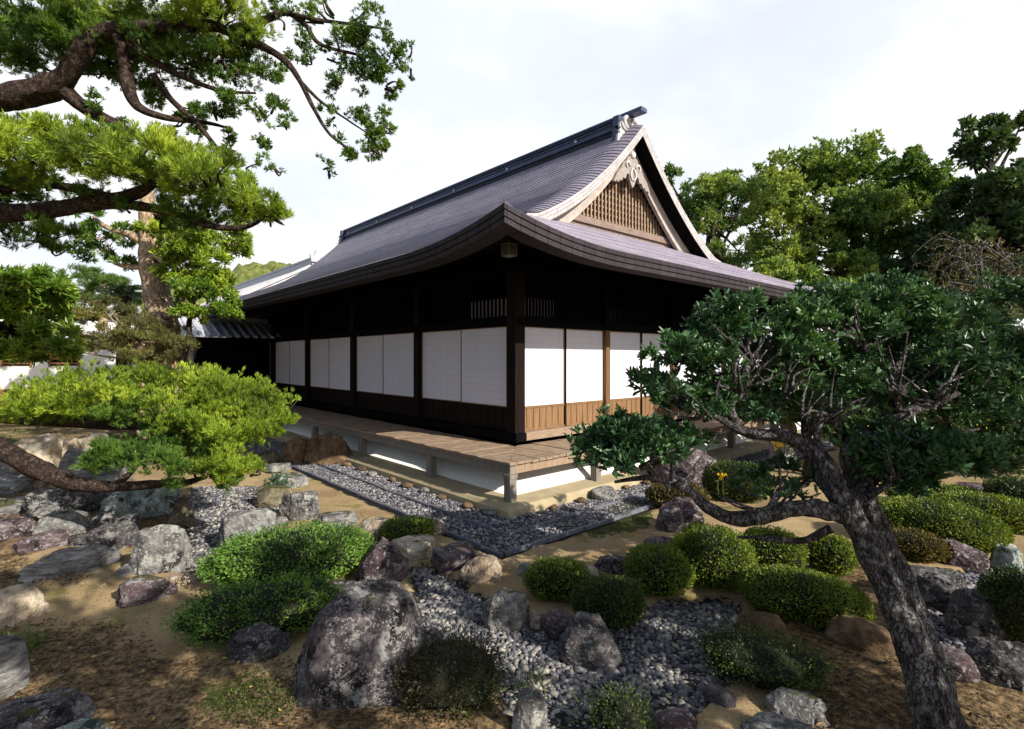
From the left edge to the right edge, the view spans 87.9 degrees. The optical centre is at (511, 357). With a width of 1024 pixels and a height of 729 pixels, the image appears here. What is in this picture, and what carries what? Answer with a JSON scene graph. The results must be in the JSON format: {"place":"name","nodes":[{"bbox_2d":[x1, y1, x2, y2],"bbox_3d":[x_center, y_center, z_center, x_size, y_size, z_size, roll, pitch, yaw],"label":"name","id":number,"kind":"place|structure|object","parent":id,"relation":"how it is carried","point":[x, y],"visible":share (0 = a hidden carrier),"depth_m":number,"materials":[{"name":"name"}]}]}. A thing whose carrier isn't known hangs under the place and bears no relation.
{"place":"outdoors","nodes":[
{"label":"outdoors","id":0,"kind":"place"},
{"bbox_2d":[0,330,136,411],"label":"garden wall","id":1,"kind":"structure","parent":0,"point":[8,374],"depth_m":17.03,"materials":[{"name":"white paint"}]},
{"bbox_2d":[138,261,290,310],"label":"hill","id":2,"kind":"structure","parent":0,"point":[246,272],"depth_m":231.22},
{"bbox_2d":[194,250,321,337],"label":"tiled roof house","id":3,"kind":"structure","parent":0,"point":[270,279],"depth_m":28.57,"materials":[{"name":"paint"}]},
{"bbox_2d":[15,542,994,728],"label":"fallen leaves","id":4,"kind":"object","parent":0,"point":[819,723],"visible":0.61,"depth_m":3.16,"materials":[{"name":"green plant"}]},
{"bbox_2d":[0,417,1023,728],"bbox_3d":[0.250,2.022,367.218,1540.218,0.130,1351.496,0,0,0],"label":"ground","id":5,"kind":"structure","parent":0,"point":[146,701],"depth_m":3.57,"materials":[{"name":"soil"}]},
{"bbox_2d":[0,496,24,516],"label":"rock","id":6,"kind":"object","parent":5,"relation":"on","point":[9,506],"visible":0.52,"depth_m":6.80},
{"bbox_2d":[0,634,29,699],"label":"rock","id":7,"kind":"object","parent":5,"relation":"on","point":[14,668],"visible":0.83,"depth_m":3.19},
{"bbox_2d":[0,474,37,495],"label":"rock","id":8,"kind":"object","parent":5,"relation":"on","point":[13,483],"visible":0.56,"depth_m":7.83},
{"bbox_2d":[0,516,39,542],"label":"rock","id":9,"kind":"object","parent":5,"relation":"on","point":[17,527],"visible":0.58,"depth_m":5.85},
{"bbox_2d":[0,583,50,628],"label":"rock","id":10,"kind":"object","parent":5,"relation":"on","point":[22,603],"visible":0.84,"depth_m":4.03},
{"bbox_2d":[0,616,53,656],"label":"grass tuft","id":11,"kind":"object","parent":5,"relation":"on","point":[37,643],"visible":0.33,"depth_m":3.59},
{"bbox_2d":[13,433,63,467],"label":"rock","id":12,"kind":"object","parent":5,"relation":"on","point":[48,447],"visible":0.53,"depth_m":9.46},
{"bbox_2d":[11,529,74,553],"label":"rock","id":13,"kind":"object","parent":5,"relation":"on","point":[44,540],"visible":0.72,"depth_m":5.51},
{"bbox_2d":[0,262,87,367],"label":"broadleaf tree","id":14,"kind":"object","parent":5,"relation":"on","point":[44,293],"visible":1,"depth_m":8.74,"materials":[{"name":"green plant"}]},
{"bbox_2d":[0,686,98,728],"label":"rock","id":15,"kind":"object","parent":5,"relation":"on","point":[58,707],"visible":0.95,"depth_m":2.85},
{"bbox_2d":[32,510,93,534],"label":"rock","id":16,"kind":"object","parent":5,"relation":"on","point":[75,521],"visible":0.6,"depth_m":5.93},
{"bbox_2d":[21,487,111,515],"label":"rock","id":17,"kind":"object","parent":5,"relation":"on","point":[36,499],"visible":0.5,"depth_m":6.81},
{"bbox_2d":[17,544,123,583],"bbox_3d":[-4.140,1.920,5.009,0.777,0.252,0.381,0,0,-34],"label":"rock","id":18,"kind":"object","parent":5,"relation":"on","point":[73,560],"visible":0.82,"depth_m":4.89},
{"bbox_2d":[58,446,92,478],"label":"rock","id":19,"kind":"object","parent":5,"relation":"on","point":[70,455],"visible":0.31,"depth_m":8.53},
{"bbox_2d":[56,718,109,728],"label":"rock","id":20,"kind":"object","parent":5,"relation":"on","point":[89,723],"visible":1,"depth_m":2.81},
{"bbox_2d":[56,262,143,331],"bbox_3d":[-19.919,-1.274,25.932,3.846,6.772,2.538,0,0,0],"label":"cloud pruned pine","id":21,"kind":"object","parent":5,"relation":"on","point":[92,277],"visible":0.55,"depth_m":25.55,"materials":[{"name":"green plant"}]},
{"bbox_2d":[91,510,118,527],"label":"rock","id":22,"kind":"object","parent":5,"relation":"on","point":[100,518],"visible":0.74,"depth_m":6.36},
{"bbox_2d":[81,521,138,549],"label":"rock","id":23,"kind":"object","parent":5,"relation":"on","point":[119,536],"visible":0.65,"depth_m":5.47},
{"bbox_2d":[92,466,133,480],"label":"rock","id":24,"kind":"object","parent":5,"relation":"on","point":[111,476],"visible":0.2,"depth_m":8.46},
{"bbox_2d":[87,283,142,384],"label":"pine tree","id":25,"kind":"object","parent":5,"relation":"on","point":[126,293],"visible":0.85,"depth_m":14.83,"materials":[{"name":"green plant"}]},
{"bbox_2d":[52,293,201,439],"bbox_3d":[-9.592,0.262,12.415,5.361,3.679,2.102,0,0,19],"label":"spreading pine","id":26,"kind":"object","parent":5,"relation":"on","point":[111,341],"visible":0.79,"depth_m":11.81,"materials":[{"name":"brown plant"}]},
{"bbox_2d":[99,487,182,518],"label":"rock","id":27,"kind":"object","parent":5,"relation":"on","point":[147,503],"visible":0.65,"depth_m":6.66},
{"bbox_2d":[35,191,254,434],"bbox_3d":[-9.229,-1.308,13.071,5.950,6.821,2.310,0,0,13],"label":"mottled trunk tree","id":28,"kind":"object","parent":5,"relation":"on","point":[162,253],"visible":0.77,"depth_m":12.73,"materials":[{"name":"green plant"}]},
{"bbox_2d":[115,574,177,607],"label":"rock","id":29,"kind":"object","parent":5,"relation":"on","point":[139,590],"visible":0.92,"depth_m":4.36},
{"bbox_2d":[0,355,301,493],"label":"juniper","id":30,"kind":"object","parent":5,"relation":"on","point":[214,422],"visible":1,"depth_m":5.62,"materials":[{"name":"green plant"}]},
{"bbox_2d":[129,524,191,575],"bbox_3d":[-3.326,1.828,5.022,0.540,0.539,0.298,0,0,-34],"label":"rock","id":31,"kind":"object","parent":5,"relation":"on","point":[161,548],"visible":0.72,"depth_m":4.93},
{"bbox_2d":[167,496,197,526],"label":"rock","id":32,"kind":"object","parent":5,"relation":"on","point":[182,511],"visible":0.69,"depth_m":6.40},
{"bbox_2d":[167,568,210,585],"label":"rock","id":33,"kind":"object","parent":5,"relation":"on","point":[185,577],"visible":0.51,"depth_m":4.75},
{"bbox_2d":[164,272,245,447],"bbox_3d":[-6.927,0.093,12.077,1.613,4.022,1.212,0,0,-26],"label":"broadleaf tree","id":34,"kind":"object","parent":5,"relation":"on","point":[189,311],"visible":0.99,"depth_m":11.88,"materials":[{"name":"green plant"}]},
{"bbox_2d":[0,0,416,256],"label":"juniper tree","id":35,"kind":"object","parent":5,"relation":"on","point":[119,35],"visible":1,"depth_m":5.11,"materials":[{"name":"green plant"}]},
{"bbox_2d":[135,315,281,401],"bbox_3d":[-9.433,0.350,16.439,3.820,3.300,2.136,0,0,-42],"label":"tiled corridor","id":36,"kind":"object","parent":5,"relation":"on","point":[238,352],"visible":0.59,"depth_m":16.51,"materials":[{"name":"brown wood"}]},
{"bbox_2d":[184,485,278,569],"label":"pebbles","id":37,"kind":"object","parent":5,"relation":"on","point":[201,497],"visible":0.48,"depth_m":7.20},
{"bbox_2d":[216,508,276,549],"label":"rock","id":38,"kind":"object","parent":5,"relation":"on","point":[252,520],"visible":0.54,"depth_m":5.62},
{"bbox_2d":[160,566,344,649],"bbox_3d":[-1.824,1.806,3.890,1.266,0.448,0.662,0,0,-25],"label":"clipped shrub","id":39,"kind":"object","parent":5,"relation":"on","point":[287,605],"visible":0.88,"depth_m":3.78,"materials":[{"name":"green plant"}]},
{"bbox_2d":[226,621,290,663],"bbox_3d":[-1.735,1.931,3.636,0.393,0.216,0.290,0,0,0],"label":"rock","id":40,"kind":"object","parent":5,"relation":"on","point":[250,644],"visible":0.98,"depth_m":3.54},
{"bbox_2d":[254,484,292,507],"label":"rock","id":41,"kind":"object","parent":5,"relation":"on","point":[269,496],"visible":0.91,"depth_m":7.24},
{"bbox_2d":[194,519,376,590],"bbox_3d":[-1.999,1.764,4.821,1.566,0.532,0.903,0,0,-22],"label":"clipped shrub","id":42,"kind":"object","parent":5,"relation":"on","point":[323,547],"visible":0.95,"depth_m":4.62,"materials":[{"name":"green plant"}]},
{"bbox_2d":[270,472,308,488],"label":"stepping stone","id":43,"kind":"object","parent":5,"relation":"on","point":[297,479],"visible":0.62,"depth_m":8.30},
{"bbox_2d":[282,436,308,463],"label":"rock","id":44,"kind":"object","parent":5,"relation":"on","point":[293,450],"visible":0.62,"depth_m":10.14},
{"bbox_2d":[279,490,320,520],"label":"rock","id":45,"kind":"object","parent":5,"relation":"on","point":[298,506],"visible":0.84,"depth_m":6.61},
{"bbox_2d":[303,432,352,464],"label":"rock","id":46,"kind":"object","parent":5,"relation":"on","point":[330,448],"visible":0.73,"depth_m":10.09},
{"bbox_2d":[0,423,656,728],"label":"moss","id":47,"kind":"object","parent":5,"relation":"on","point":[41,433],"visible":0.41,"depth_m":3.23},
{"bbox_2d":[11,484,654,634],"bbox_3d":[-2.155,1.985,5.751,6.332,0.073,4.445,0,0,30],"label":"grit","id":48,"kind":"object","parent":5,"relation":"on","point":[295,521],"visible":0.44,"depth_m":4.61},
{"bbox_2d":[315,510,358,526],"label":"rock","id":49,"kind":"object","parent":5,"relation":"on","point":[340,517],"visible":0.71,"depth_m":6.38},
{"bbox_2d":[293,579,429,709],"bbox_3d":[-0.904,1.762,3.294,0.852,0.744,0.612,0,0,0],"label":"boulder","id":50,"kind":"object","parent":5,"relation":"on","point":[364,634],"visible":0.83,"depth_m":3.05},
{"bbox_2d":[358,517,390,541],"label":"rock","id":51,"kind":"object","parent":5,"relation":"on","point":[373,524],"visible":0.38,"depth_m":5.91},
{"bbox_2d":[355,537,408,581],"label":"rock","id":52,"kind":"object","parent":5,"relation":"on","point":[384,558],"visible":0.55,"depth_m":4.66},
{"bbox_2d":[377,514,435,540],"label":"clipped shrub","id":53,"kind":"object","parent":5,"relation":"on","point":[399,527],"visible":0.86,"depth_m":5.80,"materials":[{"name":"green plant"}]},
{"bbox_2d":[391,534,435,560],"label":"rock","id":54,"kind":"object","parent":5,"relation":"on","point":[416,547],"visible":0.82,"depth_m":5.32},
{"bbox_2d":[381,624,510,722],"bbox_3d":[-0.402,1.827,3.110,0.790,0.406,0.619,0,0,-7],"label":"clipped shrub","id":55,"kind":"object","parent":5,"relation":"on","point":[453,675],"visible":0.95,"depth_m":2.98,"materials":[{"name":"green plant"}]},
{"bbox_2d":[430,541,476,575],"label":"rock","id":56,"kind":"object","parent":5,"relation":"on","point":[450,557],"visible":0.85,"depth_m":5.03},
{"bbox_2d":[459,554,502,585],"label":"rock","id":57,"kind":"object","parent":5,"relation":"on","point":[484,568],"visible":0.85,"depth_m":4.71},
{"bbox_2d":[179,106,824,518],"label":"temple hall","id":58,"kind":"structure","parent":5,"relation":"on","point":[435,342],"depth_m":10.25,"materials":[{"name":"wood"}]},
{"bbox_2d":[501,236,516,257],"bbox_3d":[-0.037,-1.445,6.756,0.144,0.305,0.144,0,0,-42],"label":"eave lamp","id":59,"kind":"object","parent":58,"relation":"hanging from","point":[508,249],"visible":0.89,"depth_m":6.72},
{"bbox_2d":[482,587,529,631],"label":"rock","id":60,"kind":"object","parent":5,"relation":"on","point":[505,609],"visible":1,"depth_m":3.97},
{"bbox_2d":[251,438,768,534],"bbox_3d":[0.215,2.018,12.911,9.675,0.083,9.933,0,0,-42],"label":"gutter edging","id":61,"kind":"object","parent":5,"relation":"on","point":[473,522],"visible":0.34,"depth_m":7.07,"materials":[{"name":"stone"}]},
{"bbox_2d":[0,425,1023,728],"bbox_3d":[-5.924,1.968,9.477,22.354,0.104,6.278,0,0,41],"label":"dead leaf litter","id":62,"kind":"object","parent":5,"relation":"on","point":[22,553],"visible":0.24,"depth_m":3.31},
{"bbox_2d":[512,684,547,728],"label":"rock","id":63,"kind":"object","parent":5,"relation":"on","point":[530,710],"visible":1,"depth_m":2.78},
{"bbox_2d":[244,445,836,557],"bbox_3d":[0.306,2.020,12.607,10.284,0.080,10.241,0,0,-42],"label":"gutter edging","id":64,"kind":"object","parent":5,"relation":"on","point":[475,544],"visible":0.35,"depth_m":6.38,"materials":[{"name":"stone"}]},
{"bbox_2d":[541,609,571,639],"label":"rock","id":65,"kind":"object","parent":5,"relation":"on","point":[555,623],"visible":0.76,"depth_m":3.85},
{"bbox_2d":[522,555,591,602],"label":"clipped shrub","id":66,"kind":"object","parent":5,"relation":"on","point":[552,578],"visible":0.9,"depth_m":4.35,"materials":[{"name":"green plant"}]},
{"bbox_2d":[411,566,740,728],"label":"pebbles","id":67,"kind":"object","parent":5,"relation":"on","point":[466,609],"visible":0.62,"depth_m":3.67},
{"bbox_2d":[512,660,556,694],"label":"grass tuft","id":68,"kind":"object","parent":67,"relation":"on","point":[538,679],"visible":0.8,"depth_m":3.23,"materials":[{"name":"green plant"}]},
{"bbox_2d":[556,611,625,670],"bbox_3d":[0.532,1.901,3.603,0.463,0.311,0.329,0,0,0],"label":"rock","id":69,"kind":"object","parent":5,"relation":"on","point":[586,640],"visible":0.99,"depth_m":3.52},
{"bbox_2d":[568,572,649,629],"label":"clipped shrub","id":70,"kind":"object","parent":5,"relation":"on","point":[613,601],"visible":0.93,"depth_m":3.93,"materials":[{"name":"green plant"}]},
{"bbox_2d":[594,554,625,574],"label":"rock","id":71,"kind":"object","parent":5,"relation":"on","point":[611,563],"visible":0.69,"depth_m":4.96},
{"bbox_2d":[587,678,661,728],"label":"clipped shrub","id":72,"kind":"object","parent":5,"relation":"on","point":[623,711],"visible":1,"depth_m":2.78,"materials":[{"name":"green plant"}]},
{"bbox_2d":[621,542,696,599],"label":"clipped shrub","id":73,"kind":"object","parent":5,"relation":"on","point":[659,570],"visible":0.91,"depth_m":4.42,"materials":[{"name":"green plant"}]},
{"bbox_2d":[651,706,696,728],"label":"rock","id":74,"kind":"object","parent":5,"relation":"on","point":[672,717],"visible":0.93,"depth_m":2.81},
{"bbox_2d":[644,482,711,506],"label":"clipped shrub","id":75,"kind":"object","parent":5,"relation":"on","point":[659,494],"visible":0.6,"depth_m":7.05,"materials":[{"name":"green plant"}]},
{"bbox_2d":[655,497,704,532],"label":"rock","id":76,"kind":"object","parent":5,"relation":"on","point":[676,514],"visible":0.78,"depth_m":6.10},
{"bbox_2d":[649,448,715,487],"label":"rock","id":77,"kind":"object","parent":5,"relation":"on","point":[682,469],"visible":0.26,"depth_m":8.25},
{"bbox_2d":[669,520,759,591],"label":"clipped shrub","id":78,"kind":"object","parent":5,"relation":"on","point":[722,557],"visible":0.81,"depth_m":4.54,"materials":[{"name":"green plant"}]},
{"bbox_2d":[702,682,736,708],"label":"rock","id":79,"kind":"object","parent":5,"relation":"on","point":[713,692],"visible":0.99,"depth_m":3.08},
{"bbox_2d":[663,160,781,271],"bbox_3d":[10.311,-3.673,25.707,6.703,11.765,4.575,0,0,0],"label":"tall evergreen","id":80,"kind":"object","parent":5,"relation":"on","point":[710,192],"visible":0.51,"depth_m":25.59,"materials":[{"name":"green plant"}]},
{"bbox_2d":[701,458,777,503],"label":"clipped shrub","id":81,"kind":"object","parent":5,"relation":"on","point":[711,481],"visible":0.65,"depth_m":7.36,"materials":[{"name":"green plant"}]},
{"bbox_2d":[734,611,786,642],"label":"rock","id":82,"kind":"object","parent":5,"relation":"on","point":[767,619],"visible":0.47,"depth_m":3.67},
{"bbox_2d":[688,617,843,696],"bbox_3d":[1.570,1.869,3.334,0.897,0.322,0.609,0,0,25],"label":"clipped shrub","id":83,"kind":"object","parent":5,"relation":"on","point":[756,659],"visible":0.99,"depth_m":3.24,"materials":[{"name":"green plant"}]},
{"bbox_2d":[742,402,799,465],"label":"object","id":84,"kind":"structure","parent":5,"relation":"on","point":[772,451],"depth_m":9.49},
{"bbox_2d":[740,524,809,570],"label":"clipped shrub","id":85,"kind":"object","parent":5,"relation":"on","point":[775,553],"visible":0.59,"depth_m":4.86,"materials":[{"name":"green plant"}]},
{"bbox_2d":[740,711,812,728],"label":"rock","id":86,"kind":"object","parent":5,"relation":"on","point":[764,720],"visible":1,"depth_m":2.80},
{"bbox_2d":[563,266,1023,728],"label":"leaning tree","id":87,"kind":"object","parent":5,"relation":"on","point":[874,321],"visible":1,"depth_m":3.48,"materials":[{"name":"green plant"}]},
{"bbox_2d":[764,687,830,726],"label":"rock","id":88,"kind":"object","parent":5,"relation":"on","point":[805,707],"visible":0.84,"depth_m":2.94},
{"bbox_2d":[735,564,876,627],"bbox_3d":[2.243,1.834,4.127,0.966,0.392,0.592,0,0,29],"label":"clipped shrub","id":89,"kind":"object","parent":5,"relation":"on","point":[817,598],"visible":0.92,"depth_m":3.99,"materials":[{"name":"green plant"}]},
{"bbox_2d":[726,339,890,475],"bbox_3d":[5.296,0.857,9.428,3.050,2.508,2.431,0,0,-12],"label":"dark bush","id":90,"kind":"object","parent":5,"relation":"on","point":[850,408],"visible":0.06,"depth_m":8.92,"materials":[{"name":"green plant"}]},
{"bbox_2d":[753,256,865,332],"bbox_3d":[9.336,-0.579,16.664,4.191,5.559,3.471,0,0,29],"label":"understorey tree","id":91,"kind":"object","parent":5,"relation":"on","point":[808,273],"visible":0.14,"depth_m":16.51,"materials":[{"name":"green plant"}]},
{"bbox_2d":[805,533,858,576],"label":"clipped shrub","id":92,"kind":"object","parent":5,"relation":"on","point":[830,554],"visible":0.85,"depth_m":4.86,"materials":[{"name":"green plant"}]},
{"bbox_2d":[736,128,965,357],"bbox_3d":[13.206,-3.323,20.585,8.862,11.066,4.999,0,0,0],"label":"camphor tree","id":93,"kind":"object","parent":5,"relation":"on","point":[896,196],"visible":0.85,"depth_m":19.82,"materials":[{"name":"green plant"}]},
{"bbox_2d":[823,614,895,655],"bbox_3d":[2.427,1.932,3.708,0.445,0.212,0.255,0,0,42],"label":"rock","id":94,"kind":"object","parent":5,"relation":"on","point":[861,635],"visible":0.88,"depth_m":3.63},
{"bbox_2d":[819,190,971,328],"bbox_3d":[13.465,-1.893,18.278,7.015,8.188,3.933,0,0,-16],"label":"evergreen tree","id":95,"kind":"object","parent":5,"relation":"on","point":[920,228],"visible":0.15,"depth_m":18.56,"materials":[{"name":"green plant"}]},
{"bbox_2d":[821,352,985,442],"bbox_3d":[7.033,0.814,9.565,3.178,2.594,2.443,0,0,0],"label":"dark bush","id":96,"kind":"object","parent":5,"relation":"on","point":[947,426],"visible":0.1,"depth_m":8.81,"materials":[{"name":"green plant"}]},
{"bbox_2d":[892,525,952,563],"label":"clipped shrub","id":97,"kind":"object","parent":5,"relation":"on","point":[922,546],"visible":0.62,"depth_m":5.16,"materials":[{"name":"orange plant"}]},
{"bbox_2d":[910,565,966,612],"bbox_3d":[3.500,1.902,4.391,0.525,0.308,0.363,0,0,41],"label":"rock","id":98,"kind":"object","parent":5,"relation":"on","point":[937,586],"visible":0.46,"depth_m":4.29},
{"bbox_2d":[879,495,1015,554],"bbox_3d":[4.445,1.752,5.594,1.252,0.555,0.764,0,0,38],"label":"clipped shrub","id":99,"kind":"object","parent":5,"relation":"on","point":[958,522],"visible":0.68,"depth_m":5.35,"materials":[{"name":"green plant"}]},
{"bbox_2d":[928,482,983,494],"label":"clipped shrub","id":100,"kind":"object","parent":5,"relation":"on","point":[947,488],"visible":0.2,"depth_m":7.46,"materials":[{"name":"green plant"}]},
{"bbox_2d":[891,228,1023,333],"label":"weeping tree","id":101,"kind":"object","parent":5,"relation":"on","point":[978,257],"visible":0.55,"depth_m":10.91,"materials":[{"name":"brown plant"}]},
{"bbox_2d":[942,645,980,682],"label":"rock","id":102,"kind":"object","parent":5,"relation":"on","point":[963,666],"visible":0.59,"depth_m":3.30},
{"bbox_2d":[940,539,989,573],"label":"rock","id":103,"kind":"object","parent":5,"relation":"on","point":[966,558],"visible":0.67,"depth_m":5.04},
{"bbox_2d":[916,341,1023,476],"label":"dark bush","id":104,"kind":"object","parent":5,"relation":"on","point":[1016,462],"visible":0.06,"depth_m":8.76,"materials":[{"name":"green plant"}]},
{"bbox_2d":[919,109,1023,333],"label":"dark evergreen","id":105,"kind":"object","parent":5,"relation":"on","point":[994,203],"visible":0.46,"depth_m":16.74,"materials":[{"name":"green plant"}]},
{"bbox_2d":[927,563,1023,650],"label":"pebbles","id":106,"kind":"object","parent":5,"relation":"on","point":[944,637],"visible":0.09,"depth_m":4.08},
{"bbox_2d":[943,588,1008,640],"bbox_3d":[3.359,1.877,3.851,0.259,0.383,0.357,0,0,-31],"label":"rock","id":107,"kind":"object","parent":5,"relation":"on","point":[969,612],"visible":0.73,"depth_m":3.79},
{"bbox_2d":[929,489,1023,534],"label":"clipped shrub","id":108,"kind":"object","parent":5,"relation":"on","point":[1008,510],"visible":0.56,"depth_m":6.09,"materials":[{"name":"green plant"}]},
{"bbox_2d":[964,636,1023,691],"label":"rock","id":109,"kind":"object","parent":5,"relation":"on","point":[999,662],"visible":0.78,"depth_m":3.28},
{"bbox_2d":[973,563,1023,643],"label":"clipped shrub","id":110,"kind":"object","parent":5,"relation":"on","point":[1002,589],"visible":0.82,"depth_m":3.71,"materials":[{"name":"green plant"}]},
{"bbox_2d":[981,475,1023,501],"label":"clipped shrub","id":111,"kind":"object","parent":5,"relation":"on","point":[1010,486],"visible":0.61,"depth_m":7.01,"materials":[{"name":"green plant"}]},
{"bbox_2d":[989,543,1023,571],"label":"rock","id":112,"kind":"object","parent":5,"relation":"on","point":[1010,554],"visible":0.75,"depth_m":5.07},
{"bbox_2d":[0,0,1023,340],"label":"sky","id":113,"kind":"structure","parent":0,"point":[721,84],"materials":[{"name":"white"}]},
{"bbox_2d":[245,435,832,555],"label":"gravel","id":114,"kind":"structure","parent":0,"point":[514,522],"depth_m":7.13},
{"bbox_2d":[591,485,619,499],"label":"rock","id":115,"kind":"object","parent":114,"relation":"on","point":[604,492],"visible":1,"depth_m":7.57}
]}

